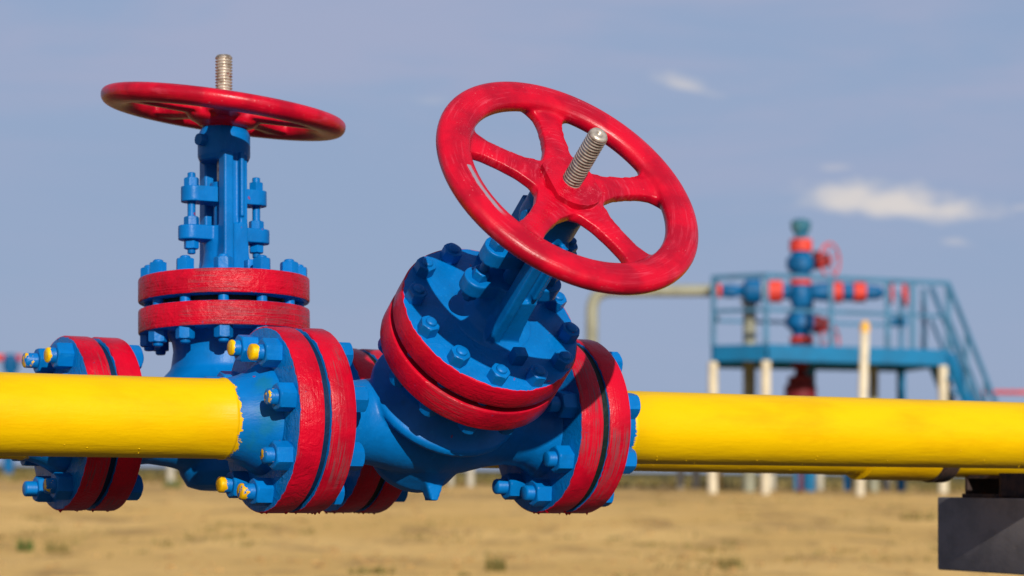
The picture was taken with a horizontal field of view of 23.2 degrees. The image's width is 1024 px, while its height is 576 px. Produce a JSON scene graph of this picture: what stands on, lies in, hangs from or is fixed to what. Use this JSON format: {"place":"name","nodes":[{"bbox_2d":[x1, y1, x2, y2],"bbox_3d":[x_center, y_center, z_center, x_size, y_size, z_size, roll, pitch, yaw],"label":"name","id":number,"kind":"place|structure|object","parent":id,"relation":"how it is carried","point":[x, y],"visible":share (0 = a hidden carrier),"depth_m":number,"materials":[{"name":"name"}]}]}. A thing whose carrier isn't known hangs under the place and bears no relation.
{"place":"outdoors","nodes":[
{"label":"outdoors","id":0,"kind":"place"},
{"bbox_2d":[0,465,1023,575],"bbox_3d":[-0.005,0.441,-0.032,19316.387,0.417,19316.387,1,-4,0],"label":"ground","id":1,"kind":"structure","parent":0,"point":[485,512],"depth_m":21.88,"materials":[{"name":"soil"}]},
{"bbox_2d":[0,354,21,474],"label":"distant wellhead","id":2,"kind":"object","parent":1,"relation":"on","point":[11,362],"visible":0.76,"depth_m":59.85,"materials":[{"name":"blue metal"}]},
{"bbox_2d":[16,537,35,550],"bbox_3d":[-3.518,1.851,18.081,0.147,0.110,0.139,1,-4,0],"label":"grass tuft","id":3,"kind":"object","parent":1,"relation":"on","point":[29,546],"visible":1,"depth_m":18.06,"materials":[{"name":"green plant"}]},
{"bbox_2d":[43,537,72,552],"bbox_3d":[-3.266,1.837,17.921,0.203,0.117,0.230,3,-5,-33],"label":"grass tuft","id":4,"kind":"object","parent":1,"relation":"on","point":[53,547],"visible":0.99,"depth_m":17.87,"materials":[{"name":"beige plant"}]},
{"bbox_2d":[167,467,174,483],"bbox_3d":[-5.382,2.934,39.387,0.134,0.451,0.127,1,-4,0],"label":"ground post","id":5,"kind":"object","parent":1,"relation":"on","point":[170,473],"visible":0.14,"depth_m":39.33,"materials":[{"name":"paint"}]},
{"bbox_2d":[163,478,181,487],"bbox_3d":[-4.732,2.715,34.919,0.299,0.168,0.306,1,-4,0],"label":"grass tuft","id":6,"kind":"object","parent":1,"relation":"on","point":[172,484],"visible":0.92,"depth_m":34.91,"materials":[{"name":"plant"}]},
{"bbox_2d":[348,565,395,573],"bbox_3d":[-0.807,1.627,14.465,0.283,0.058,0.264,1,-4,0],"label":"grass tuft","id":7,"kind":"object","parent":1,"relation":"on","point":[378,570],"visible":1,"depth_m":14.41,"materials":[{"name":"beige plant"}]},
{"bbox_2d":[447,477,453,485],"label":"ground post","id":8,"kind":"object","parent":1,"relation":"on","point":[450,482],"depth_m":39.34,"materials":[{"name":"metal"}]},
{"bbox_2d":[467,470,473,486],"bbox_3d":[-0.656,2.932,39.391,0.122,0.447,0.118,1,-4,0],"label":"ground post","id":9,"kind":"object","parent":1,"relation":"on","point":[470,478],"visible":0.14,"depth_m":39.34,"materials":[{"name":"metal"}]},
{"bbox_2d":[0,480,985,575],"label":"soil clods","id":10,"kind":"object","parent":1,"relation":"on","point":[731,570],"visible":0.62,"depth_m":18.03,"materials":[{"name":"beige soil"}]},
{"bbox_2d":[485,554,506,570],"bbox_3d":[-0.096,1.654,15.082,0.137,0.108,0.178,1,-4,0],"label":"grass tuft","id":11,"kind":"object","parent":1,"relation":"on","point":[497,565],"visible":1,"depth_m":15.05,"materials":[{"name":"plant"}]},
{"bbox_2d":[586,285,716,341],"bbox_3d":[2.071,1.517,37.190,1.960,3.166,0.182,1,-4,0],"label":"flow line","id":12,"kind":"object","parent":1,"relation":"on","point":[594,300],"visible":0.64,"depth_m":37.21,"materials":[{"name":"beige paint"}]},
{"bbox_2d":[677,472,683,488],"bbox_3d":[2.657,2.974,39.390,0.111,0.431,0.110,1,-4,0],"label":"ground post","id":13,"kind":"object","parent":1,"relation":"on","point":[680,480],"visible":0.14,"depth_m":39.34,"materials":[{"name":"metal"}]},
{"bbox_2d":[692,472,699,488],"bbox_3d":[2.901,2.974,39.390,0.120,0.430,0.118,1,-4,0],"label":"ground post","id":14,"kind":"object","parent":1,"relation":"on","point":[695,480],"visible":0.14,"depth_m":39.34,"materials":[{"name":"paint"}]},
{"bbox_2d":[717,472,721,488],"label":"ground post","id":15,"kind":"object","parent":1,"relation":"on","point":[719,480],"visible":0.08,"depth_m":39.33,"materials":[{"name":"white metal"}]},
{"bbox_2d":[717,556,742,567],"bbox_3d":[1.428,1.787,16.386,0.176,0.094,0.197,-1,-5,23],"label":"grass tuft","id":16,"kind":"object","parent":1,"relation":"on","point":[730,561],"visible":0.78,"depth_m":16.37,"materials":[{"name":"beige plant"}]},
{"bbox_2d":[741,299,755,491],"bbox_3d":[3.531,1.640,37.182,0.270,2.950,0.270,1,-4,0],"label":"riser pipe","id":17,"kind":"object","parent":1,"relation":"on","point":[749,369],"visible":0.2,"depth_m":37.15,"materials":[{"name":"grey metal"}]},
{"bbox_2d":[770,473,774,489],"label":"ground post","id":18,"kind":"object","parent":1,"relation":"on","point":[772,483],"visible":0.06,"depth_m":39.30,"materials":[{"name":"metal"}]},
{"bbox_2d":[794,474,797,489],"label":"ground post","id":19,"kind":"object","parent":1,"relation":"on","point":[795,481],"visible":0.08,"depth_m":39.34,"materials":[{"name":"blue metal"}]},
{"bbox_2d":[803,474,805,489],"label":"ground post","id":20,"kind":"object","parent":1,"relation":"on","point":[804,481],"visible":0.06,"depth_m":39.34,"materials":[{"name":"blue metal"}]},
{"bbox_2d":[717,219,907,491],"bbox_3d":[4.461,1.119,36.452,2.895,4.294,0.852,1,-4,-5],"label":"wellhead","id":21,"kind":"object","parent":1,"relation":"on","point":[800,293],"visible":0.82,"depth_m":36.57,"materials":[{"name":"teal paint"}]},
{"bbox_2d":[816,474,822,489],"bbox_3d":[4.853,2.992,39.391,0.119,0.466,0.118,1,-4,0],"label":"ground post","id":22,"kind":"object","parent":1,"relation":"on","point":[819,481],"visible":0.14,"depth_m":39.34,"materials":[{"name":"metal"}]},
{"bbox_2d":[844,475,851,490],"bbox_3d":[5.299,2.996,39.391,0.135,0.474,0.135,1,-4,0],"label":"ground post","id":23,"kind":"object","parent":1,"relation":"on","point":[847,483],"visible":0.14,"depth_m":39.33,"materials":[{"name":"blue metal"}]},
{"bbox_2d":[708,273,997,493],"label":"service platform","id":24,"kind":"structure","parent":1,"relation":"on","point":[944,366],"depth_m":36.01,"materials":[{"name":"teal paint"}]},
{"bbox_2d":[855,321,869,495],"bbox_3d":[4.769,1.651,33.974,0.201,2.410,0.136,1,-4,0],"label":"marker post","id":25,"kind":"object","parent":1,"relation":"on","point":[863,374],"visible":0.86,"depth_m":33.97,"materials":[{"name":"white metal"}]},
{"bbox_2d":[882,480,890,490],"bbox_3d":[5.904,2.996,39.391,0.135,0.474,0.135,1,-4,0],"label":"ground post","id":26,"kind":"object","parent":1,"relation":"on","point":[886,484],"depth_m":39.33,"materials":[{"name":"metal"}]},
{"bbox_2d":[898,508,936,519],"bbox_3d":[4.187,2.320,25.742,0.449,0.143,0.455,1,-4,0],"label":"grass tuft","id":27,"kind":"object","parent":1,"relation":"on","point":[918,516],"visible":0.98,"depth_m":25.69,"materials":[{"name":"beige plant"}]},
{"bbox_2d":[938,473,1023,574],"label":"pipe support","id":28,"kind":"object","parent":1,"relation":"on","point":[981,524],"visible":1,"depth_m":4.32,"materials":[{"name":"grey paint"}]},
{"bbox_2d":[353,349,1023,513],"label":"pipeline","id":29,"kind":"object","parent":28,"relation":"on","point":[387,496],"visible":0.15,"depth_m":4.20,"materials":[{"name":"paint"}]},
{"bbox_2d":[11,54,407,513],"bbox_3d":[-0.438,-0.010,3.723,0.581,0.690,0.367,3,-9,-30],"label":"gate valve","id":30,"kind":"object","parent":29,"relation":"attached to","point":[214,303],"visible":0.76,"depth_m":3.64,"materials":[{"name":"blue paint"}]},
{"bbox_2d":[0,336,110,512],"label":"pipeline","id":31,"kind":"object","parent":30,"relation":"attached to","point":[89,475],"visible":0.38,"depth_m":3.52,"materials":[{"name":"paint"}]},
{"bbox_2d":[559,339,1023,514],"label":"pipeline","id":32,"kind":"object","parent":28,"relation":"on","point":[681,428],"visible":0.75,"depth_m":3.73,"materials":[{"name":"paint"}]},
{"bbox_2d":[204,82,697,514],"bbox_3d":[-0.036,0.039,3.327,0.581,0.370,0.694,3,-43,-30],"label":"gate valve","id":33,"kind":"object","parent":32,"relation":"attached to","point":[485,359],"visible":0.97,"depth_m":3.28,"materials":[{"name":"blue paint"}]},
{"bbox_2d":[0,326,324,513],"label":"pipeline","id":34,"kind":"object","parent":33,"relation":"attached to","point":[237,422],"visible":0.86,"depth_m":3.24,"materials":[{"name":"paint"}]},
{"bbox_2d":[982,390,1023,394],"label":"barrier rail","id":35,"kind":"object","parent":1,"relation":"on","point":[1020,392],"visible":0.26,"depth_m":49.95,"materials":[{"name":"red metal"}]},
{"bbox_2d":[0,0,1023,472],"label":"sky","id":36,"kind":"structure","parent":0,"point":[894,128],"materials":[{"name":"blue"}]}
]}

